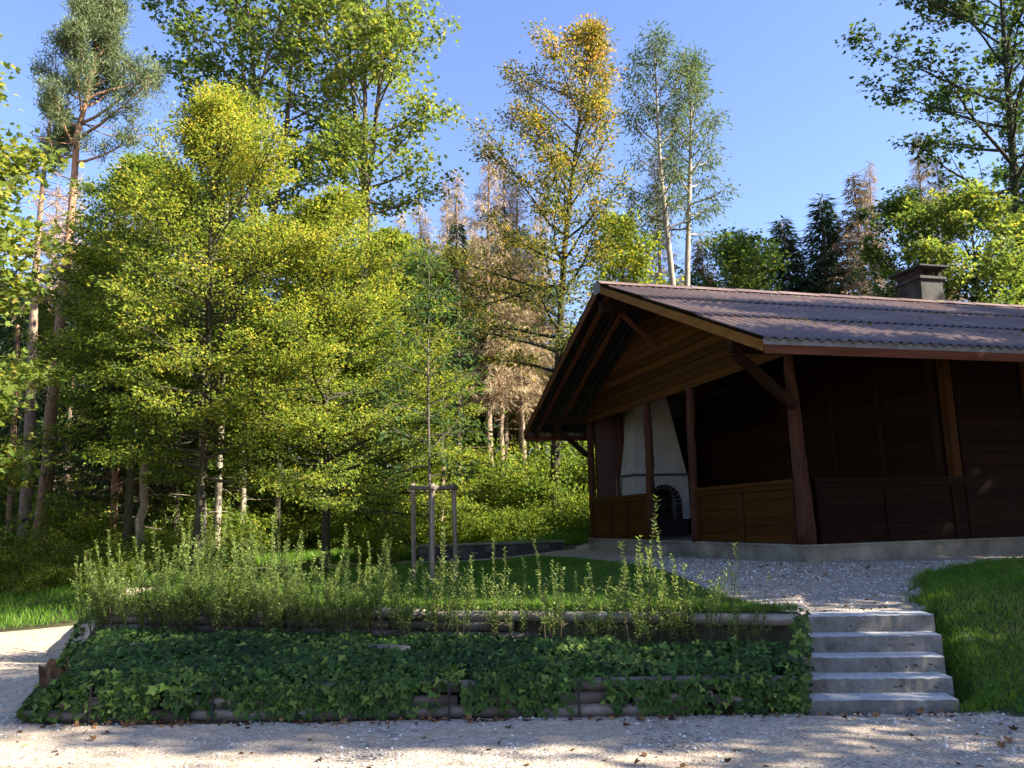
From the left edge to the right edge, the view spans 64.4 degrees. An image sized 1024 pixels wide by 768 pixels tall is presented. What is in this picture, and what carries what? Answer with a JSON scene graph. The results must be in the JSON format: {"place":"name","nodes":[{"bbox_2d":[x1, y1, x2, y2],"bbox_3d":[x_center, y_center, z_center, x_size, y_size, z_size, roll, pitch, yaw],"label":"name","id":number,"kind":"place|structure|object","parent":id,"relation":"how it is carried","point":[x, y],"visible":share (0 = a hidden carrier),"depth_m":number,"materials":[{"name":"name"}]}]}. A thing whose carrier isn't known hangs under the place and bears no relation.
{"place":"outdoors","nodes":[
{"label":"outdoors","id":0,"kind":"place"},
{"bbox_2d":[107,555,797,624],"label":"lawn","id":1,"kind":"structure","parent":0,"point":[598,596],"depth_m":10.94,"materials":[{"name":"green plant"}]},
{"bbox_2d":[49,72,387,574],"bbox_3d":[-6.123,-1.523,17.835,6.797,11.458,6.260,-2,-10,0],"label":"hornbeam tree","id":2,"kind":"object","parent":1,"relation":"on","point":[218,119],"visible":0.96,"depth_m":17.28,"materials":[{"name":"green plant"}]},
{"bbox_2d":[200,181,461,572],"bbox_3d":[-3.960,-0.377,18.434,5.866,9.274,6.311,-2,-10,0],"label":"hornbeam tree","id":3,"kind":"object","parent":1,"relation":"on","point":[334,267],"visible":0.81,"depth_m":18.13,"materials":[{"name":"green plant"}]},
{"bbox_2d":[364,239,508,581],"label":"young chestnut tree","id":4,"kind":"object","parent":1,"relation":"on","point":[428,303],"visible":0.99,"depth_m":14.73,"materials":[{"name":"green plant"}]},
{"bbox_2d":[0,587,1023,767],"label":"gravel road","id":5,"kind":"structure","parent":0,"point":[819,741],"depth_m":6.51,"materials":[{"name":"grey gravel"}]},
{"bbox_2d":[0,454,1023,725],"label":"ground","id":6,"kind":"structure","parent":0,"point":[782,634],"depth_m":8.89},
{"bbox_2d":[0,297,47,541],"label":"spruce tree","id":7,"kind":"object","parent":6,"relation":"on","point":[16,341],"visible":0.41,"depth_m":27.47,"materials":[{"name":"plant"}]},
{"bbox_2d":[0,562,71,598],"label":"bush","id":8,"kind":"object","parent":6,"relation":"on","point":[41,579],"visible":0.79,"depth_m":17.11,"materials":[{"name":"green plant"}]},
{"bbox_2d":[3,62,84,540],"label":"dead conifer tree","id":9,"kind":"object","parent":6,"relation":"on","point":[29,419],"visible":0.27,"depth_m":26.51,"materials":[{"name":"green plant"}]},
{"bbox_2d":[0,522,91,594],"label":"bush","id":10,"kind":"object","parent":6,"relation":"on","point":[14,566],"visible":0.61,"depth_m":18.34,"materials":[{"name":"green plant"}]},
{"bbox_2d":[0,34,104,487],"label":"maple tree","id":11,"kind":"object","parent":6,"relation":"on","point":[14,171],"visible":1,"depth_m":16.41,"materials":[{"name":"green plant"}]},
{"bbox_2d":[4,250,164,503],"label":"hornbeam tree","id":12,"kind":"object","parent":6,"relation":"on","point":[47,318],"visible":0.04,"depth_m":29.94,"materials":[{"name":"green plant"}]},
{"bbox_2d":[39,535,133,579],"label":"bush","id":13,"kind":"object","parent":6,"relation":"on","point":[88,554],"visible":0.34,"depth_m":19.02,"materials":[{"name":"green plant"}]},
{"bbox_2d":[5,479,170,568],"bbox_3d":[-11.650,4.099,22.719,3.953,2.871,3.240,-3,-10,7],"label":"bush","id":14,"kind":"object","parent":6,"relation":"on","point":[68,513],"visible":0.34,"depth_m":22.15,"materials":[{"name":"green plant"}]},
{"bbox_2d":[20,502,168,564],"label":"bush","id":15,"kind":"object","parent":6,"relation":"on","point":[101,531],"visible":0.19,"depth_m":21.73,"materials":[{"name":"green plant"}]},
{"bbox_2d":[22,0,174,553],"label":"pine tree","id":16,"kind":"object","parent":6,"relation":"on","point":[97,23],"visible":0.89,"depth_m":25.43,"materials":[{"name":"green plant"}]},
{"bbox_2d":[66,550,149,600],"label":"bush","id":17,"kind":"object","parent":6,"relation":"on","point":[128,565],"visible":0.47,"depth_m":16.08,"materials":[{"name":"green plant"}]},
{"bbox_2d":[2,286,214,552],"bbox_3d":[-11.709,1.195,24.059,5.733,8.688,5.817,-7,-11,30],"label":"spruce tree","id":18,"kind":"object","parent":6,"relation":"on","point":[121,479],"visible":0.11,"depth_m":23.60,"materials":[{"name":"green plant"}]},
{"bbox_2d":[71,366,161,544],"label":"spruce tree","id":19,"kind":"object","parent":6,"relation":"on","point":[114,480],"visible":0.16,"depth_m":22.79,"materials":[{"name":"green plant"}]},
{"bbox_2d":[13,240,231,542],"bbox_3d":[-11.657,0.455,25.854,6.108,10.654,6.020,-3,-10,11],"label":"spruce tree","id":20,"kind":"object","parent":6,"relation":"on","point":[93,479],"visible":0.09,"depth_m":24.90,"materials":[{"name":"green plant"}]},
{"bbox_2d":[13,148,256,570],"bbox_3d":[-9.418,-0.680,20.479,5.250,10.988,5.585,-6,-11,27],"label":"hornbeam tree","id":21,"kind":"object","parent":6,"relation":"on","point":[96,264],"visible":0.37,"depth_m":20.03,"materials":[{"name":"green plant"}]},
{"bbox_2d":[91,530,187,575],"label":"bush","id":22,"kind":"object","parent":6,"relation":"on","point":[150,555],"visible":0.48,"depth_m":18.95,"materials":[{"name":"green plant"}]},
{"bbox_2d":[90,341,193,550],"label":"spruce tree","id":23,"kind":"object","parent":6,"relation":"on","point":[140,516],"visible":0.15,"depth_m":21.75,"materials":[{"name":"green plant"}]},
{"bbox_2d":[107,533,185,631],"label":"shrub","id":24,"kind":"object","parent":6,"relation":"on","point":[139,614],"visible":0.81,"depth_m":10.65,"materials":[{"name":"green plant"}]},
{"bbox_2d":[3,169,293,563],"bbox_3d":[-10.250,-0.615,23.748,7.816,11.874,7.198,-2,-10,2],"label":"hornbeam tree","id":25,"kind":"object","parent":6,"relation":"on","point":[175,487],"visible":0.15,"depth_m":22.30,"materials":[{"name":"green plant"}]},
{"bbox_2d":[119,486,232,568],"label":"bush","id":26,"kind":"object","parent":6,"relation":"on","point":[170,517],"visible":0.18,"depth_m":22.90,"materials":[{"name":"green plant"}]},
{"bbox_2d":[131,515,227,631],"bbox_3d":[-4.402,2.564,10.789,1.227,1.612,1.250,3,-11,-24],"label":"shrub","id":27,"kind":"object","parent":6,"relation":"on","point":[172,605],"visible":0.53,"depth_m":10.64,"materials":[{"name":"green plant"}]},
{"bbox_2d":[146,499,259,632],"bbox_3d":[-4.049,2.445,10.754,1.421,1.833,1.395,1,-10,-15],"label":"shrub","id":28,"kind":"object","parent":6,"relation":"on","point":[166,602],"visible":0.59,"depth_m":10.51,"materials":[{"name":"green plant"}]},
{"bbox_2d":[136,517,269,570],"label":"bush","id":29,"kind":"object","parent":6,"relation":"on","point":[221,546],"visible":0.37,"depth_m":20.06,"materials":[{"name":"green plant"}]},
{"bbox_2d":[180,525,257,632],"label":"shrub","id":30,"kind":"object","parent":6,"relation":"on","point":[224,608],"visible":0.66,"depth_m":10.39,"materials":[{"name":"green plant"}]},
{"bbox_2d":[179,175,261,555],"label":"spruce tree","id":31,"kind":"object","parent":6,"relation":"on","point":[218,499],"visible":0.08,"depth_m":21.84,"materials":[{"name":"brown plant"}]},
{"bbox_2d":[165,440,321,550],"bbox_3d":[-9.144,3.650,28.541,6.163,4.895,6.641,1,-10,-14],"label":"bush","id":32,"kind":"object","parent":6,"relation":"on","point":[255,505],"visible":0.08,"depth_m":27.49,"materials":[{"name":"green plant"}]},
{"bbox_2d":[175,492,318,566],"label":"bush","id":33,"kind":"object","parent":6,"relation":"on","point":[246,525],"visible":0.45,"depth_m":22.55,"materials":[{"name":"green plant"}]},
{"bbox_2d":[199,507,305,631],"bbox_3d":[-3.325,2.450,10.515,1.316,1.697,1.292,1,-10,-13],"label":"shrub","id":34,"kind":"object","parent":6,"relation":"on","point":[242,616],"visible":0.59,"depth_m":10.30,"materials":[{"name":"green plant"}]},
{"bbox_2d":[137,0,388,537],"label":"maple tree","id":35,"kind":"object","parent":6,"relation":"on","point":[246,21],"visible":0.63,"depth_m":28.30,"materials":[{"name":"green plant"}]},
{"bbox_2d":[236,530,308,631],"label":"shrub","id":36,"kind":"object","parent":6,"relation":"on","point":[264,582],"visible":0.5,"depth_m":10.25,"materials":[{"name":"green plant"}]},
{"bbox_2d":[186,211,378,556],"bbox_3d":[-6.764,0.065,23.859,6.144,10.368,5.775,-1,-10,-1],"label":"hornbeam tree","id":37,"kind":"object","parent":6,"relation":"on","point":[276,501],"visible":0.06,"depth_m":23.21,"materials":[{"name":"green plant"}]},
{"bbox_2d":[0,514,590,628],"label":"meadow grass","id":38,"kind":"structure","parent":6,"relation":"on","point":[335,554],"depth_m":17.10,"materials":[{"name":"green plant"}]},
{"bbox_2d":[244,517,346,632],"bbox_3d":[-2.760,2.433,10.096,1.211,1.561,1.188,-3,-10,11],"label":"shrub","id":39,"kind":"object","parent":6,"relation":"on","point":[275,600],"visible":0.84,"depth_m":9.93,"materials":[{"name":"green plant"}]},
{"bbox_2d":[206,462,388,549],"bbox_3d":[-7.700,4.253,28.497,6.592,3.617,5.402,-8,-12,34],"label":"bush","id":40,"kind":"object","parent":6,"relation":"on","point":[286,512],"visible":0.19,"depth_m":27.22,"materials":[{"name":"green plant"}]},
{"bbox_2d":[298,540,362,633],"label":"shrub","id":41,"kind":"object","parent":6,"relation":"on","point":[324,620],"visible":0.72,"depth_m":9.86,"materials":[{"name":"green plant"}]},
{"bbox_2d":[297,506,378,550],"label":"bush","id":42,"kind":"object","parent":6,"relation":"on","point":[335,531],"visible":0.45,"depth_m":24.77,"materials":[{"name":"green plant"}]},
{"bbox_2d":[226,0,469,530],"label":"maple tree","id":43,"kind":"object","parent":6,"relation":"on","point":[384,31],"visible":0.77,"depth_m":29.17,"materials":[{"name":"green plant"}]},
{"bbox_2d":[289,241,438,425],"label":"hornbeam tree","id":44,"kind":"object","parent":6,"relation":"on","point":[378,270],"visible":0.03,"depth_m":31.26,"materials":[{"name":"green plant"}]},
{"bbox_2d":[331,515,419,563],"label":"bush","id":45,"kind":"object","parent":6,"relation":"on","point":[376,545],"visible":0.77,"depth_m":22.03,"materials":[{"name":"green plant"}]},
{"bbox_2d":[340,225,452,438],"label":"hornbeam tree","id":46,"kind":"object","parent":6,"relation":"on","point":[391,229],"visible":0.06,"depth_m":40.97,"materials":[{"name":"green plant"}]},
{"bbox_2d":[296,289,503,540],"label":"hornbeam tree","id":47,"kind":"object","parent":6,"relation":"on","point":[365,370],"visible":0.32,"depth_m":24.63,"materials":[{"name":"green plant"}]},
{"bbox_2d":[21,675,807,723],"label":"log retaining wall","id":48,"kind":"structure","parent":6,"relation":"on","point":[588,700],"depth_m":7.41,"materials":[{"name":"brown wood"}]},
{"bbox_2d":[359,472,476,548],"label":"bush","id":49,"kind":"object","parent":6,"relation":"on","point":[403,509],"visible":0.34,"depth_m":24.69,"materials":[{"name":"green plant"}]},
{"bbox_2d":[78,618,782,708],"bbox_3d":[-2.111,3.043,8.505,10.289,0.960,3.561,-5,-10,20],"label":"planting bed","id":50,"kind":"object","parent":6,"relation":"on","point":[161,707],"visible":0.01,"depth_m":7.78,"materials":[{"name":"soil"}]},
{"bbox_2d":[69,549,126,641],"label":"shrub","id":51,"kind":"object","parent":50,"relation":"on","point":[91,609],"visible":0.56,"depth_m":11.18,"materials":[{"name":"green plant"}]},
{"bbox_2d":[84,530,177,627],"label":"shrub","id":52,"kind":"object","parent":50,"relation":"on","point":[106,598],"visible":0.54,"depth_m":11.06,"materials":[{"name":"green plant"}]},
{"bbox_2d":[298,524,392,635],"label":"shrub","id":53,"kind":"object","parent":50,"relation":"on","point":[361,605],"visible":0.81,"depth_m":9.70,"materials":[{"name":"green plant"}]},
{"bbox_2d":[15,607,814,723],"bbox_3d":[-2.255,2.897,8.534,10.210,0.867,3.365,-5,-10,21],"label":"ivy","id":54,"kind":"object","parent":50,"relation":"on","point":[278,669],"visible":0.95,"depth_m":7.66,"materials":[{"name":"green plant"}]},
{"bbox_2d":[383,526,474,635],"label":"shrub","id":55,"kind":"object","parent":50,"relation":"on","point":[401,617],"visible":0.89,"depth_m":9.52,"materials":[{"name":"green plant"}]},
{"bbox_2d":[528,538,569,639],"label":"shrub","id":56,"kind":"object","parent":50,"relation":"on","point":[558,603],"visible":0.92,"depth_m":8.93,"materials":[{"name":"green plant"}]},
{"bbox_2d":[583,553,643,637],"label":"shrub","id":57,"kind":"object","parent":50,"relation":"on","point":[607,608],"visible":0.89,"depth_m":8.79,"materials":[{"name":"green plant"}]},
{"bbox_2d":[613,495,663,644],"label":"shrub","id":58,"kind":"object","parent":50,"relation":"on","point":[652,581],"visible":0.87,"depth_m":8.72,"materials":[{"name":"green plant"}]},
{"bbox_2d":[621,548,703,645],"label":"shrub","id":59,"kind":"object","parent":50,"relation":"on","point":[642,601],"visible":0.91,"depth_m":8.64,"materials":[{"name":"green plant"}]},
{"bbox_2d":[409,483,457,583],"bbox_3d":[-1.399,2.618,14.175,0.881,1.805,0.876,-2,-10,0],"label":"tree stake frame","id":60,"kind":"object","parent":6,"relation":"on","point":[432,488],"visible":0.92,"depth_m":14.39,"materials":[{"name":"brown wood"}]},
{"bbox_2d":[408,289,476,535],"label":"spruce tree","id":61,"kind":"object","parent":6,"relation":"on","point":[455,404],"visible":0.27,"depth_m":27.41,"materials":[{"name":"green plant"}]},
{"bbox_2d":[370,254,517,472],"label":"hornbeam tree","id":62,"kind":"object","parent":6,"relation":"on","point":[438,280],"visible":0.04,"depth_m":37.44,"materials":[{"name":"green plant"}]},
{"bbox_2d":[102,607,808,641],"bbox_3d":[-1.292,2.943,9.818,9.191,0.459,0.165,-5,-10,18],"label":"log edging","id":63,"kind":"object","parent":6,"relation":"on","point":[477,620],"visible":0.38,"depth_m":9.56,"materials":[{"name":"brown wood"}]},
{"bbox_2d":[423,170,494,447],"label":"dead spruce tree","id":64,"kind":"object","parent":6,"relation":"on","point":[456,210],"visible":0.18,"depth_m":38.77,"materials":[{"name":"brown plant"}]},
{"bbox_2d":[434,223,489,489],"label":"spruce tree","id":65,"kind":"object","parent":6,"relation":"on","point":[463,241],"visible":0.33,"depth_m":32.04,"materials":[{"name":"brown plant"}]},
{"bbox_2d":[438,547,508,635],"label":"shrub","id":66,"kind":"object","parent":6,"relation":"on","point":[468,601],"visible":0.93,"depth_m":9.29,"materials":[{"name":"green plant"}]},
{"bbox_2d":[435,499,538,545],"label":"bush","id":67,"kind":"object","parent":6,"relation":"on","point":[488,533],"visible":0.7,"depth_m":24.81,"materials":[{"name":"green plant"}]},
{"bbox_2d":[436,138,538,520],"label":"dead spruce tree","id":68,"kind":"object","parent":6,"relation":"on","point":[495,380],"visible":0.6,"depth_m":32.87,"materials":[{"name":"brown plant"}]},
{"bbox_2d":[417,540,564,560],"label":"stone wall","id":69,"kind":"structure","parent":6,"relation":"on","point":[481,550],"depth_m":22.99,"materials":[{"name":"stone"}]},
{"bbox_2d":[476,207,530,510],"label":"spruce tree","id":70,"kind":"object","parent":6,"relation":"on","point":[500,419],"visible":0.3,"depth_m":33.59,"materials":[{"name":"brown plant"}]},
{"bbox_2d":[464,161,550,490],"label":"dead spruce tree","id":71,"kind":"object","parent":6,"relation":"on","point":[506,418],"visible":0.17,"depth_m":35.55,"materials":[{"name":"brown plant"}]},
{"bbox_2d":[433,292,582,487],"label":"hornbeam tree","id":72,"kind":"object","parent":6,"relation":"on","point":[512,439],"visible":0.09,"depth_m":36.49,"materials":[{"name":"green plant"}]},
{"bbox_2d":[444,450,572,524],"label":"bush","id":73,"kind":"object","parent":6,"relation":"on","point":[513,497],"visible":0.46,"depth_m":27.87,"materials":[{"name":"green plant"}]},
{"bbox_2d":[468,168,554,510],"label":"dead spruce tree","id":74,"kind":"object","parent":6,"relation":"on","point":[522,407],"visible":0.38,"depth_m":34.49,"materials":[{"name":"brown plant"}]},
{"bbox_2d":[5,560,1023,767],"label":"fallen leaves","id":75,"kind":"object","parent":6,"relation":"on","point":[683,764],"visible":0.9,"depth_m":7.24,"materials":[{"name":"brown plant"}]},
{"bbox_2d":[483,559,558,638],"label":"shrub","id":76,"kind":"object","parent":6,"relation":"on","point":[522,619],"visible":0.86,"depth_m":9.16,"materials":[{"name":"green plant"}]},
{"bbox_2d":[486,491,560,537],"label":"bush","id":77,"kind":"object","parent":6,"relation":"on","point":[533,523],"visible":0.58,"depth_m":25.54,"materials":[{"name":"green plant"}]},
{"bbox_2d":[492,242,556,494],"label":"dead spruce tree","id":78,"kind":"object","parent":6,"relation":"on","point":[527,418],"visible":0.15,"depth_m":36.66,"materials":[{"name":"brown plant"}]},
{"bbox_2d":[416,12,640,526],"bbox_3d":[0.609,-4.443,28.705,7.774,19.248,8.488,-2,-10,0],"label":"lime tree","id":79,"kind":"object","parent":6,"relation":"on","point":[588,36],"visible":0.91,"depth_m":28.30,"materials":[{"name":"yellow plant"}]},
{"bbox_2d":[469,441,595,521],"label":"bush","id":80,"kind":"object","parent":6,"relation":"on","point":[571,469],"visible":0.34,"depth_m":27.63,"materials":[{"name":"green plant"}]},
{"bbox_2d":[531,464,596,536],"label":"bush","id":81,"kind":"object","parent":6,"relation":"on","point":[568,522],"visible":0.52,"depth_m":25.74,"materials":[{"name":"green plant"}]},
{"bbox_2d":[577,201,683,311],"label":"maple tree","id":82,"kind":"object","parent":6,"relation":"on","point":[628,224],"visible":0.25,"depth_m":37.02,"materials":[{"name":"green plant"}]},
{"bbox_2d":[636,153,690,285],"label":"dead spruce tree","id":83,"kind":"object","parent":6,"relation":"on","point":[660,270],"visible":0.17,"depth_m":41.69,"materials":[{"name":"brown plant"}]},
{"bbox_2d":[609,20,720,284],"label":"ash tree","id":84,"kind":"object","parent":6,"relation":"on","point":[663,198],"visible":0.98,"depth_m":34.14,"materials":[{"name":"green plant"}]},
{"bbox_2d":[633,41,746,285],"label":"ash tree","id":85,"kind":"object","parent":6,"relation":"on","point":[699,64],"visible":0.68,"depth_m":35.07,"materials":[{"name":"green plant"}]},
{"bbox_2d":[669,542,738,641],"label":"shrub","id":86,"kind":"object","parent":6,"relation":"on","point":[707,607],"visible":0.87,"depth_m":8.53,"materials":[{"name":"green plant"}]},
{"bbox_2d":[664,222,790,290],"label":"maple tree","id":87,"kind":"object","parent":6,"relation":"on","point":[736,254],"visible":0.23,"depth_m":42.41,"materials":[{"name":"green plant"}]},
{"bbox_2d":[523,263,1023,562],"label":"wooden hut","id":88,"kind":"object","parent":6,"relation":"on","point":[814,427],"visible":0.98,"depth_m":15.14,"materials":[{"name":"wood"},{"name":"corrugated roof sheeting"},{"name":"concrete"}]},
{"bbox_2d":[615,397,689,536],"bbox_3d":[3.650,1.828,21.438,1.600,4.305,1.180,1,-10,-15],"label":"fireplace","id":89,"kind":"object","parent":88,"relation":"on","point":[671,475],"visible":0.6,"depth_m":21.04,"materials":[{"name":"paint"}]},
{"bbox_2d":[760,215,837,293],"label":"spruce tree","id":90,"kind":"object","parent":6,"relation":"on","point":[780,231],"visible":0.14,"depth_m":60.03,"materials":[{"name":"green plant"}]},
{"bbox_2d":[778,193,867,295],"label":"spruce tree","id":91,"kind":"object","parent":6,"relation":"on","point":[824,260],"visible":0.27,"depth_m":58.04,"materials":[{"name":"green plant"}]},
{"bbox_2d":[821,170,901,295],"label":"spruce tree","id":92,"kind":"object","parent":6,"relation":"on","point":[850,227],"visible":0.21,"depth_m":56.56,"materials":[{"name":"brown plant"}]},
{"bbox_2d":[843,160,895,296],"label":"dead spruce tree","id":93,"kind":"object","parent":6,"relation":"on","point":[868,200],"visible":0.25,"depth_m":46.15,"materials":[{"name":"brown plant"}]},
{"bbox_2d":[802,611,959,715],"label":"concrete stairs","id":94,"kind":"structure","parent":6,"relation":"on","point":[839,665],"depth_m":7.87,"materials":[{"name":"grey concrete"}]},
{"bbox_2d":[847,182,1001,302],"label":"maple tree","id":95,"kind":"object","parent":6,"relation":"on","point":[902,206],"visible":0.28,"depth_m":37.99,"materials":[{"name":"green plant"}]},
{"bbox_2d":[835,0,1023,301],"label":"maple tree","id":96,"kind":"object","parent":6,"relation":"on","point":[1006,53],"visible":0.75,"depth_m":40.52,"materials":[{"name":"green plant"}]},
{"bbox_2d":[891,133,969,301],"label":"dead spruce tree","id":97,"kind":"object","parent":6,"relation":"on","point":[919,176],"visible":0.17,"depth_m":40.23,"materials":[{"name":"brown plant"}]},
{"bbox_2d":[895,177,1023,304],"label":"maple tree","id":98,"kind":"object","parent":6,"relation":"on","point":[960,205],"visible":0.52,"depth_m":34.47,"materials":[{"name":"green plant"}]},
{"bbox_2d":[0,0,1023,465],"label":"sky","id":99,"kind":"structure","parent":0,"point":[801,125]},
{"bbox_2d":[332,543,1023,614],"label":"gravel path","id":100,"kind":"structure","parent":0,"point":[583,551],"depth_m":10.86,"materials":[{"name":"grey gravel"}]},
{"bbox_2d":[898,555,1023,715],"bbox_3d":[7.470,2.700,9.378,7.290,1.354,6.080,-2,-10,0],"label":"bank grass","id":101,"kind":"structure","parent":0,"point":[936,579],"depth_m":8.54,"materials":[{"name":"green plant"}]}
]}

